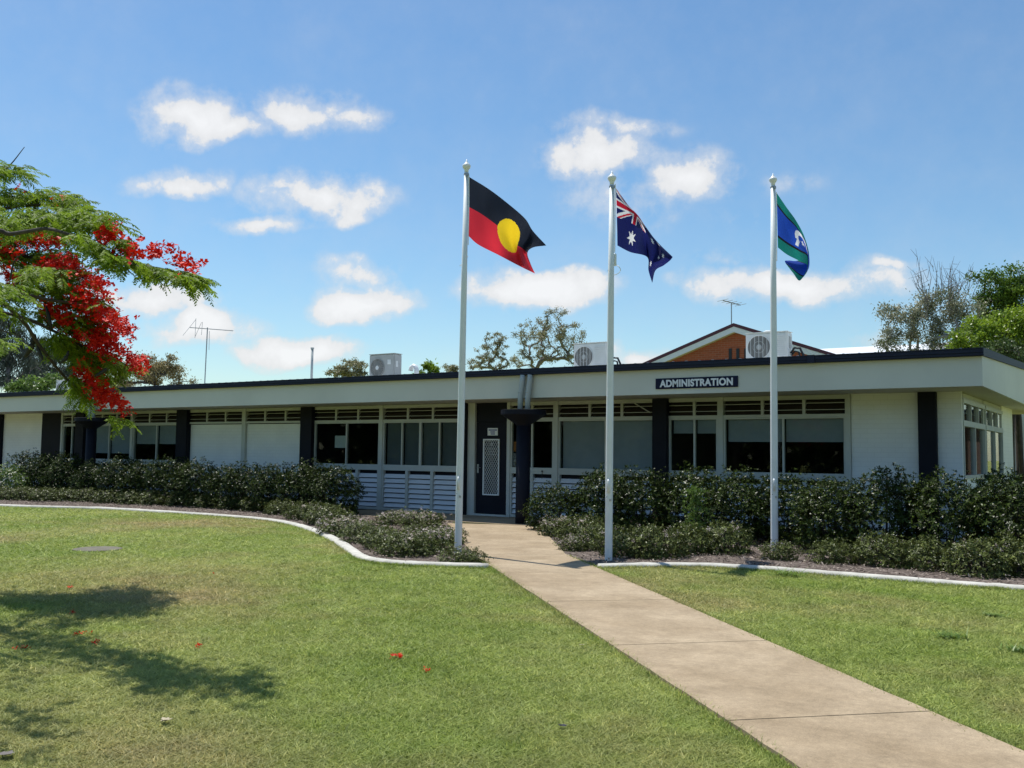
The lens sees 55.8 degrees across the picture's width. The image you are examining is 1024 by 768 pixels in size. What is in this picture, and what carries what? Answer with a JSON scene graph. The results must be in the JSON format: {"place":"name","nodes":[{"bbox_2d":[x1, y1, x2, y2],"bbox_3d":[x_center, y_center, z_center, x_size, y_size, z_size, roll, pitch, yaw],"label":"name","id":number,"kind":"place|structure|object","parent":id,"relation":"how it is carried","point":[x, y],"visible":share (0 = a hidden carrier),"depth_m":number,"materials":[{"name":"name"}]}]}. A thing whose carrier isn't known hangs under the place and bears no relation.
{"place":"outdoors","nodes":[
{"label":"outdoors","id":0,"kind":"place"},
{"bbox_2d":[344,509,552,525],"bbox_3d":[-1.592,2.995,21.510,6.050,0.084,1.900,-2,-5,33],"label":"concrete apron","id":1,"kind":"object","parent":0,"point":[473,519],"depth_m":21.11,"materials":[{"name":"concrete"}]},
{"bbox_2d":[0,506,1023,767],"bbox_3d":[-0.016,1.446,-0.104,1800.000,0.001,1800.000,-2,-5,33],"label":"lawn","id":2,"kind":"structure","parent":0,"point":[406,650],"depth_m":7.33,"materials":[{"name":"plant"}]},
{"bbox_2d":[0,310,63,391],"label":"casuarina tree","id":3,"kind":"object","parent":2,"relation":"on","point":[8,364],"visible":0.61,"depth_m":41.73,"materials":[{"name":"green plant"}]},
{"bbox_2d":[1,370,63,392],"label":"leafy bush","id":4,"kind":"object","parent":2,"relation":"on","point":[22,385],"visible":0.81,"depth_m":35.88,"materials":[{"name":"green plant"}]},
{"bbox_2d":[18,335,80,389],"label":"casuarina tree","id":5,"kind":"object","parent":2,"relation":"on","point":[64,371],"visible":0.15,"depth_m":45.50,"materials":[{"name":"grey plant"}]},
{"bbox_2d":[0,147,220,440],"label":"poinciana tree","id":6,"kind":"object","parent":2,"relation":"on","point":[94,362],"visible":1,"depth_m":9.59,"materials":[{"name":"green plant"}]},
{"bbox_2d":[114,350,201,386],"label":"tawny tree","id":7,"kind":"object","parent":2,"relation":"on","point":[159,370],"visible":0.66,"depth_m":44.80,"materials":[{"name":"green plant"}]},
{"bbox_2d":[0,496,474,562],"bbox_3d":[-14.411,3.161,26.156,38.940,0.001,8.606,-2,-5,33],"label":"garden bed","id":8,"kind":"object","parent":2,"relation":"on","point":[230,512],"visible":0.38,"depth_m":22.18,"materials":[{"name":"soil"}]},
{"bbox_2d":[0,461,31,495],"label":"flowering bush","id":9,"kind":"object","parent":8,"relation":"on","point":[5,480],"visible":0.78,"depth_m":27.79,"materials":[{"name":"green plant"}]},
{"bbox_2d":[3,447,52,492],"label":"hedge shrub","id":10,"kind":"object","parent":8,"relation":"on","point":[22,459],"visible":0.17,"depth_m":29.25,"materials":[{"name":"green plant"}]},
{"bbox_2d":[25,486,62,501],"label":"shrub","id":11,"kind":"object","parent":8,"relation":"on","point":[35,494],"visible":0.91,"depth_m":26.24,"materials":[{"name":"green plant"}]},
{"bbox_2d":[22,451,77,496],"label":"hedge shrub","id":12,"kind":"object","parent":8,"relation":"on","point":[36,474],"visible":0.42,"depth_m":28.59,"materials":[{"name":"green plant"}]},
{"bbox_2d":[37,451,96,497],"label":"hedge shrub","id":13,"kind":"object","parent":8,"relation":"on","point":[63,476],"visible":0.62,"depth_m":27.95,"materials":[{"name":"green plant"}]},
{"bbox_2d":[68,458,117,497],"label":"hedge shrub","id":14,"kind":"object","parent":8,"relation":"on","point":[88,479],"visible":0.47,"depth_m":26.92,"materials":[{"name":"green plant"}]},
{"bbox_2d":[91,452,143,500],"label":"hedge shrub","id":15,"kind":"object","parent":8,"relation":"on","point":[109,472],"visible":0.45,"depth_m":26.36,"materials":[{"name":"green plant"}]},
{"bbox_2d":[112,459,172,501],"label":"hedge shrub","id":16,"kind":"object","parent":8,"relation":"on","point":[137,478],"visible":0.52,"depth_m":25.79,"materials":[{"name":"green plant"}]},
{"bbox_2d":[136,454,198,502],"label":"hedge shrub","id":17,"kind":"object","parent":8,"relation":"on","point":[165,469],"visible":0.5,"depth_m":25.27,"materials":[{"name":"green plant"}]},
{"bbox_2d":[163,456,225,505],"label":"hedge shrub","id":18,"kind":"object","parent":8,"relation":"on","point":[184,472],"visible":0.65,"depth_m":24.51,"materials":[{"name":"green plant"}]},
{"bbox_2d":[199,461,248,507],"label":"hedge shrub","id":19,"kind":"object","parent":8,"relation":"on","point":[209,486],"visible":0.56,"depth_m":24.01,"materials":[{"name":"green plant"}]},
{"bbox_2d":[215,461,274,510],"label":"hedge shrub","id":20,"kind":"object","parent":8,"relation":"on","point":[240,480],"visible":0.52,"depth_m":23.41,"materials":[{"name":"green plant"}]},
{"bbox_2d":[243,461,300,510],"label":"hedge shrub","id":21,"kind":"object","parent":8,"relation":"on","point":[262,486],"visible":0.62,"depth_m":22.83,"materials":[{"name":"green plant"}]},
{"bbox_2d":[258,496,300,514],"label":"shrub","id":22,"kind":"object","parent":8,"relation":"on","point":[276,508],"visible":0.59,"depth_m":21.83,"materials":[{"name":"green plant"}]},
{"bbox_2d":[279,499,327,519],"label":"shrub","id":23,"kind":"object","parent":8,"relation":"on","point":[301,507],"visible":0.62,"depth_m":20.28,"materials":[{"name":"green plant"}]},
{"bbox_2d":[274,457,336,510],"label":"hedge shrub","id":24,"kind":"object","parent":8,"relation":"on","point":[292,486],"visible":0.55,"depth_m":22.37,"materials":[{"name":"green plant"}]},
{"bbox_2d":[301,498,355,525],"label":"shrub","id":25,"kind":"object","parent":8,"relation":"on","point":[310,515],"visible":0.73,"depth_m":18.95,"materials":[{"name":"green plant"}]},
{"bbox_2d":[295,461,367,513],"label":"hedge shrub","id":26,"kind":"object","parent":8,"relation":"on","point":[344,489],"visible":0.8,"depth_m":21.74,"materials":[{"name":"green plant"}]},
{"bbox_2d":[314,509,372,536],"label":"shrub","id":27,"kind":"object","parent":8,"relation":"on","point":[335,526],"visible":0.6,"depth_m":16.52,"materials":[{"name":"green plant"}]},
{"bbox_2d":[330,518,392,543],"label":"shrub","id":28,"kind":"object","parent":8,"relation":"on","point":[362,529],"visible":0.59,"depth_m":15.32,"materials":[{"name":"green plant"}]},
{"bbox_2d":[357,522,411,549],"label":"shrub","id":29,"kind":"object","parent":8,"relation":"on","point":[378,534],"visible":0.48,"depth_m":14.39,"materials":[{"name":"green plant"}]},
{"bbox_2d":[367,530,442,557],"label":"shrub","id":30,"kind":"object","parent":8,"relation":"on","point":[401,542],"visible":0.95,"depth_m":13.43,"materials":[{"name":"green plant"}]},
{"bbox_2d":[391,523,454,552],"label":"shrub","id":31,"kind":"object","parent":8,"relation":"on","point":[444,542],"visible":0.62,"depth_m":14.03,"materials":[{"name":"green plant"}]},
{"bbox_2d":[398,505,451,527],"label":"shrub","id":32,"kind":"object","parent":8,"relation":"on","point":[431,518],"visible":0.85,"depth_m":18.50,"materials":[{"name":"green plant"}]},
{"bbox_2d":[454,159,470,552],"bbox_3d":[-0.713,-0.375,13.903,0.165,5.833,0.135,-2,-5,33],"label":"flagpole","id":33,"kind":"object","parent":8,"relation":"on","point":[466,165],"visible":0.94,"depth_m":13.86,"materials":[{"name":"metal"}]},
{"bbox_2d":[469,177,545,272],"bbox_3d":[-0.026,-2.376,14.621,0.345,1.183,1.679,-3,-5,41],"label":"aboriginal flag","id":34,"kind":"object","parent":33,"relation":"attached to","point":[499,226],"visible":1,"depth_m":14.45,"materials":[{"name":"multicoloured fabric"}]},
{"bbox_2d":[435,542,493,562],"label":"shrub","id":35,"kind":"object","parent":8,"relation":"on","point":[458,557],"visible":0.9,"depth_m":12.58,"materials":[{"name":"green plant"}]},
{"bbox_2d":[0,499,1023,584],"bbox_3d":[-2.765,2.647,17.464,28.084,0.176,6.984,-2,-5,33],"label":"mulch","id":36,"kind":"object","parent":8,"relation":"on","point":[680,560],"visible":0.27,"depth_m":13.59,"materials":[{"name":"brown soil"}]},
{"bbox_2d":[517,480,587,530],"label":"hedge shrub","id":37,"kind":"object","parent":36,"relation":"on","point":[538,502],"visible":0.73,"depth_m":18.05,"materials":[{"name":"green plant"}]},
{"bbox_2d":[535,511,572,536],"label":"shrub","id":38,"kind":"object","parent":36,"relation":"on","point":[546,524],"visible":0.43,"depth_m":16.89,"materials":[{"name":"green plant"}]},
{"bbox_2d":[554,530,592,551],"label":"shrub","id":39,"kind":"object","parent":36,"relation":"on","point":[574,543],"visible":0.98,"depth_m":14.39,"materials":[{"name":"green plant"}]},
{"bbox_2d":[548,511,604,542],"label":"shrub","id":40,"kind":"object","parent":36,"relation":"on","point":[576,524],"visible":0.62,"depth_m":15.97,"materials":[{"name":"green plant"}]},
{"bbox_2d":[572,520,620,551],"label":"shrub","id":41,"kind":"object","parent":36,"relation":"on","point":[598,528],"visible":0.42,"depth_m":14.60,"materials":[{"name":"green plant"}]},
{"bbox_2d":[565,462,635,525],"bbox_3d":[1.697,2.111,17.912,1.406,1.328,1.533,0,-4,14],"label":"hedge shrub","id":42,"kind":"object","parent":36,"relation":"on","point":[584,492],"visible":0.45,"depth_m":17.68,"materials":[{"name":"green plant"}]},
{"bbox_2d":[605,172,620,560],"bbox_3d":[1.392,-0.237,13.339,0.206,5.524,0.132,0,-4,10],"label":"flagpole","id":43,"kind":"object","parent":36,"relation":"on","point":[612,258],"visible":0.95,"depth_m":13.31,"materials":[{"name":"metal"}]},
{"bbox_2d":[616,189,671,281],"bbox_3d":[1.881,-2.147,14.126,0.358,1.085,1.573,-2,-5,33],"label":"australian flag","id":44,"kind":"object","parent":43,"relation":"attached to","point":[634,235],"visible":1,"depth_m":13.85,"materials":[{"name":"blue fabric"}]},
{"bbox_2d":[588,518,660,557],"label":"shrub","id":45,"kind":"object","parent":36,"relation":"on","point":[622,547],"visible":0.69,"depth_m":13.62,"materials":[{"name":"green plant"}]},
{"bbox_2d":[597,464,686,537],"bbox_3d":[2.337,2.087,17.268,1.670,1.306,1.269,0,-4,3],"label":"hedge shrub","id":46,"kind":"object","parent":36,"relation":"on","point":[641,505],"visible":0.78,"depth_m":17.02,"materials":[{"name":"green plant"}]},
{"bbox_2d":[616,520,692,559],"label":"shrub","id":47,"kind":"object","parent":36,"relation":"on","point":[661,544],"visible":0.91,"depth_m":13.51,"materials":[{"name":"green plant"}]},
{"bbox_2d":[662,518,721,555],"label":"shrub","id":48,"kind":"object","parent":36,"relation":"on","point":[694,548],"visible":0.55,"depth_m":14.12,"materials":[{"name":"green plant"}]},
{"bbox_2d":[658,462,731,533],"bbox_3d":[3.179,2.038,16.907,1.337,1.366,1.661,0,-4,5],"label":"hedge shrub","id":49,"kind":"object","parent":36,"relation":"on","point":[704,482],"visible":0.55,"depth_m":16.67,"materials":[{"name":"green plant"}]},
{"bbox_2d":[682,484,718,541],"bbox_3d":[2.913,2.071,15.142,0.617,1.013,0.663,1,-4,-2],"label":"young conifer","id":50,"kind":"object","parent":36,"relation":"on","point":[695,515],"visible":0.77,"depth_m":15.10,"materials":[{"name":"green plant"}]},
{"bbox_2d":[695,517,759,555],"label":"shrub","id":51,"kind":"object","parent":36,"relation":"on","point":[735,534],"visible":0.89,"depth_m":14.16,"materials":[{"name":"green plant"}]},
{"bbox_2d":[699,463,781,541],"bbox_3d":[3.817,2.013,16.296,1.480,1.355,1.652,1,-4,-4],"label":"hedge shrub","id":52,"kind":"object","parent":36,"relation":"on","point":[752,495],"visible":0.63,"depth_m":15.97,"materials":[{"name":"green plant"}]},
{"bbox_2d":[769,174,777,548],"bbox_3d":[4.049,-0.323,14.936,0.140,5.986,0.139,0,-4,4],"label":"flagpole","id":53,"kind":"object","parent":36,"relation":"on","point":[773,403],"visible":0.89,"depth_m":14.90,"materials":[{"name":"metal"}]},
{"bbox_2d":[777,194,809,280],"bbox_3d":[4.483,-2.328,15.606,0.389,1.240,1.268,-2,-5,33],"label":"torres strait flag","id":54,"kind":"object","parent":53,"relation":"attached to","point":[792,241],"visible":1,"depth_m":15.39,"materials":[{"name":"teal fabric"}]},
{"bbox_2d":[757,537,804,561],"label":"shrub","id":55,"kind":"object","parent":36,"relation":"on","point":[780,550],"visible":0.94,"depth_m":13.47,"materials":[{"name":"green plant"}]},
{"bbox_2d":[745,468,836,544],"bbox_3d":[4.601,2.021,15.936,1.406,1.290,1.533,3,-5,-30],"label":"hedge shrub","id":56,"kind":"object","parent":36,"relation":"on","point":[785,532],"visible":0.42,"depth_m":15.78,"materials":[{"name":"green plant"}]},
{"bbox_2d":[804,534,861,564],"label":"shrub","id":57,"kind":"object","parent":36,"relation":"on","point":[832,559],"visible":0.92,"depth_m":13.07,"materials":[{"name":"green plant"}]},
{"bbox_2d":[786,475,879,552],"bbox_3d":[4.957,2.005,14.961,1.332,1.194,1.753,-2,-5,33],"label":"hedge shrub","id":58,"kind":"object","parent":36,"relation":"on","point":[818,534],"visible":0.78,"depth_m":14.69,"materials":[{"name":"green plant"}]},
{"bbox_2d":[845,524,918,568],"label":"shrub","id":59,"kind":"object","parent":36,"relation":"on","point":[887,547],"visible":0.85,"depth_m":12.83,"materials":[{"name":"green plant"}]},
{"bbox_2d":[827,462,945,555],"bbox_3d":[5.543,1.863,14.372,1.759,1.406,1.415,0,-4,4],"label":"hedge shrub","id":60,"kind":"object","parent":36,"relation":"on","point":[895,493],"visible":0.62,"depth_m":14.17,"materials":[{"name":"green plant"}]},
{"bbox_2d":[891,532,966,572],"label":"shrub","id":61,"kind":"object","parent":36,"relation":"on","point":[917,560],"visible":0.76,"depth_m":12.47,"materials":[{"name":"green plant"}]},
{"bbox_2d":[892,464,1003,558],"bbox_3d":[6.176,1.839,13.777,1.480,1.395,1.652,4,-5,-40],"label":"hedge shrub","id":62,"kind":"object","parent":36,"relation":"on","point":[951,516],"visible":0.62,"depth_m":13.58,"materials":[{"name":"green plant"}]},
{"bbox_2d":[936,533,1023,579],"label":"shrub","id":63,"kind":"object","parent":36,"relation":"on","point":[971,546],"visible":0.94,"depth_m":11.85,"materials":[{"name":"green plant"}]},
{"bbox_2d":[959,462,1023,543],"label":"hedge shrub","id":64,"kind":"object","parent":36,"relation":"on","point":[986,477],"visible":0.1,"depth_m":14.94,"materials":[{"name":"green plant"}]},
{"bbox_2d":[960,467,1023,560],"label":"hedge shrub","id":65,"kind":"object","parent":36,"relation":"on","point":[1003,509],"visible":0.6,"depth_m":13.08,"materials":[{"name":"green plant"}]},
{"bbox_2d":[964,527,1023,577],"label":"shrub","id":66,"kind":"object","parent":36,"relation":"on","point":[1019,552],"visible":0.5,"depth_m":11.93,"materials":[{"name":"green plant"}]},
{"bbox_2d":[0,504,488,568],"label":"garden edging","id":67,"kind":"object","parent":2,"relation":"on","point":[351,549],"visible":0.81,"depth_m":16.75,"materials":[{"name":"grey concrete"}]},
{"bbox_2d":[324,357,368,376],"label":"gum tree","id":68,"kind":"object","parent":2,"relation":"on","point":[342,370],"visible":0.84,"depth_m":69.64,"materials":[{"name":"green plant"}]},
{"bbox_2d":[466,330,510,370],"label":"gum tree","id":69,"kind":"object","parent":2,"relation":"on","point":[483,358],"visible":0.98,"depth_m":83.86,"materials":[{"name":"grey plant"}]},
{"bbox_2d":[0,347,1023,541],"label":"office building","id":70,"kind":"structure","parent":2,"relation":"on","point":[391,440],"depth_m":21.09,"materials":[{"name":"paint"}]},
{"bbox_2d":[96,425,129,461],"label":"window","id":71,"kind":"structure","parent":70,"relation":"in","point":[103,445],"depth_m":30.06,"materials":[{"name":"glass"}]},
{"bbox_2d":[132,424,175,462],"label":"window","id":72,"kind":"structure","parent":70,"relation":"in","point":[150,433],"depth_m":28.93,"materials":[{"name":"glass"}]},
{"bbox_2d":[133,410,176,424],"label":"transom window","id":73,"kind":"structure","parent":70,"relation":"in","point":[142,417],"depth_m":28.93,"materials":[{"name":"glass"}]},
{"bbox_2d":[190,409,241,423],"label":"transom window","id":74,"kind":"structure","parent":70,"relation":"in","point":[211,416],"depth_m":27.39,"materials":[{"name":"paint"}]},
{"bbox_2d":[246,407,300,422],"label":"transom window","id":75,"kind":"structure","parent":70,"relation":"in","point":[255,415],"depth_m":26.11,"materials":[{"name":"glass"}]},
{"bbox_2d":[313,422,378,467],"bbox_3d":[-4.202,1.544,24.571,2.230,1.140,0.085,-2,-5,33],"label":"window","id":76,"kind":"structure","parent":70,"relation":"in","point":[346,464],"depth_m":24.57,"materials":[{"name":"paint"}]},
{"bbox_2d":[315,405,378,422],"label":"transom window","id":77,"kind":"structure","parent":70,"relation":"in","point":[337,413],"depth_m":24.63,"materials":[{"name":"paint"}]},
{"bbox_2d":[369,353,401,375],"bbox_3d":[-3.172,-0.407,24.214,0.836,0.683,0.360,-2,-5,33],"label":"air conditioner","id":78,"kind":"object","parent":70,"relation":"on","point":[386,364],"visible":0.93,"depth_m":24.05,"materials":[{"name":"metal"}]},
{"bbox_2d":[382,421,456,469],"bbox_3d":[-2.152,1.471,23.232,2.430,1.140,0.113,-2,-5,33],"label":"window","id":79,"kind":"structure","parent":70,"relation":"in","point":[415,443],"depth_m":23.26,"materials":[{"name":"glass"}]},
{"bbox_2d":[383,404,457,421],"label":"transom window","id":80,"kind":"structure","parent":70,"relation":"in","point":[421,412],"depth_m":23.30,"materials":[{"name":"glass"}]},
{"bbox_2d":[476,422,506,514],"bbox_3d":[-0.472,1.913,22.048,0.850,2.085,0.104,-2,-5,33],"label":"door","id":81,"kind":"structure","parent":70,"relation":"in","point":[491,455],"depth_m":22.05,"materials":[{"name":"blue paint"}]},
{"bbox_2d":[510,420,552,471],"bbox_3d":[0.455,1.375,21.493,1.130,1.140,0.085,-2,-5,33],"label":"window","id":82,"kind":"structure","parent":70,"relation":"in","point":[532,469],"depth_m":21.48,"materials":[{"name":"paint"}]},
{"bbox_2d":[511,401,552,419],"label":"transom window","id":83,"kind":"structure","parent":70,"relation":"in","point":[547,405],"depth_m":21.40,"materials":[{"name":"glass"}]},
{"bbox_2d":[573,341,620,365],"bbox_3d":[1.865,-0.570,20.882,1.079,0.643,0.360,-2,-5,33],"label":"air conditioner","id":84,"kind":"object","parent":70,"relation":"on","point":[591,353],"visible":0.74,"depth_m":20.81,"materials":[{"name":"metal"}]},
{"bbox_2d":[558,399,651,419],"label":"transom window","id":85,"kind":"structure","parent":70,"relation":"in","point":[589,409],"depth_m":20.59,"materials":[{"name":"glass"}]},
{"bbox_2d":[558,419,651,473],"bbox_3d":[1.990,1.320,20.494,2.295,1.140,0.113,-2,-5,33],"label":"window","id":86,"kind":"structure","parent":70,"relation":"in","point":[584,441],"depth_m":20.60,"materials":[{"name":"glass"}]},
{"bbox_2d":[669,397,716,418],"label":"transom window","id":87,"kind":"structure","parent":70,"relation":"in","point":[680,407],"depth_m":19.42,"materials":[{"name":"glass"}]},
{"bbox_2d":[669,418,716,475],"bbox_3d":[3.650,1.260,19.397,1.045,1.140,0.113,-2,-5,33],"label":"window","id":88,"kind":"structure","parent":70,"relation":"in","point":[681,425],"depth_m":19.40,"materials":[{"name":"paint"}]},
{"bbox_2d":[656,376,737,388],"bbox_3d":[3.398,-0.026,17.876,1.620,0.200,0.028,-2,-5,33],"label":"building sign","id":89,"kind":"object","parent":70,"relation":"attached to","point":[697,382],"visible":1,"depth_m":17.84,"materials":[{"name":"black metal"}]},
{"bbox_2d":[745,330,804,357],"bbox_3d":[5.068,-0.703,18.586,1.099,0.660,0.360,-2,-5,33],"label":"air conditioner","id":90,"kind":"object","parent":70,"relation":"on","point":[757,344],"visible":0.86,"depth_m":18.53,"materials":[{"name":"metal"}]},
{"bbox_2d":[723,394,844,417],"bbox_3d":[5.182,0.434,18.468,2.345,0.407,0.140,-2,-5,33],"label":"transom window","id":91,"kind":"structure","parent":70,"relation":"in","point":[799,405],"depth_m":18.36,"materials":[{"name":"glass"}]},
{"bbox_2d":[723,417,845,478],"bbox_3d":[5.163,1.205,18.397,2.345,1.140,0.113,-2,-5,33],"label":"window","id":92,"kind":"structure","parent":70,"relation":"in","point":[798,429],"depth_m":18.36,"materials":[{"name":"glass"}]},
{"bbox_2d":[962,398,986,478],"bbox_3d":[8.501,1.030,17.804,0.085,1.400,2.580,-2,-5,33],"label":"side window","id":93,"kind":"structure","parent":70,"relation":"in","point":[975,425],"depth_m":17.79,"materials":[{"name":"paint"}]},
{"bbox_2d":[982,406,1003,474],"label":"side window","id":94,"kind":"structure","parent":70,"relation":"in","point":[994,429],"depth_m":20.01,"materials":[{"name":"paint"}]},
{"bbox_2d":[507,305,586,368],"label":"gum tree","id":95,"kind":"object","parent":2,"relation":"on","point":[541,356],"visible":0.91,"depth_m":79.66,"materials":[{"name":"green plant"}]},
{"bbox_2d":[644,323,833,362],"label":"brick building","id":96,"kind":"structure","parent":2,"relation":"on","point":[728,342],"depth_m":38.19,"materials":[{"name":"orange brick"}]},
{"bbox_2d":[597,562,1023,589],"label":"garden edging","id":97,"kind":"object","parent":2,"relation":"on","point":[893,577],"visible":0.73,"depth_m":11.85,"materials":[{"name":"grey concrete"}]},
{"bbox_2d":[821,344,1023,476],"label":"white roofed building","id":98,"kind":"structure","parent":2,"relation":"on","point":[869,349],"depth_m":43.93,"materials":[{"name":"paint"}]},
{"bbox_2d":[870,251,993,351],"bbox_3d":[13.013,-0.230,29.895,3.693,7.967,2.269,1,-4,0],"label":"grey tree","id":99,"kind":"object","parent":2,"relation":"on","point":[954,310],"visible":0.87,"depth_m":29.78,"materials":[{"name":"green plant"}]},
{"bbox_2d":[939,302,1023,478],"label":"bushy tree","id":100,"kind":"object","parent":2,"relation":"on","point":[1009,324],"visible":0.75,"depth_m":26.71,"materials":[{"name":"green plant"}]},
{"bbox_2d":[965,260,1023,474],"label":"bushy tree","id":101,"kind":"object","parent":2,"relation":"on","point":[1010,290],"visible":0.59,"depth_m":33.85,"materials":[{"name":"green plant"}]},
{"bbox_2d":[973,335,1023,490],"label":"bushy tree","id":102,"kind":"object","parent":2,"relation":"on","point":[1004,348],"visible":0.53,"depth_m":25.85,"materials":[{"name":"green plant"}]},
{"bbox_2d":[0,0,1023,392],"label":"sky","id":103,"kind":"structure","parent":0,"point":[314,152],"materials":[{"name":"blue"}]},
{"bbox_2d":[447,523,1023,767],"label":"path","id":104,"kind":"structure","parent":0,"point":[804,712],"depth_m":6.19,"materials":[{"name":"concrete"}]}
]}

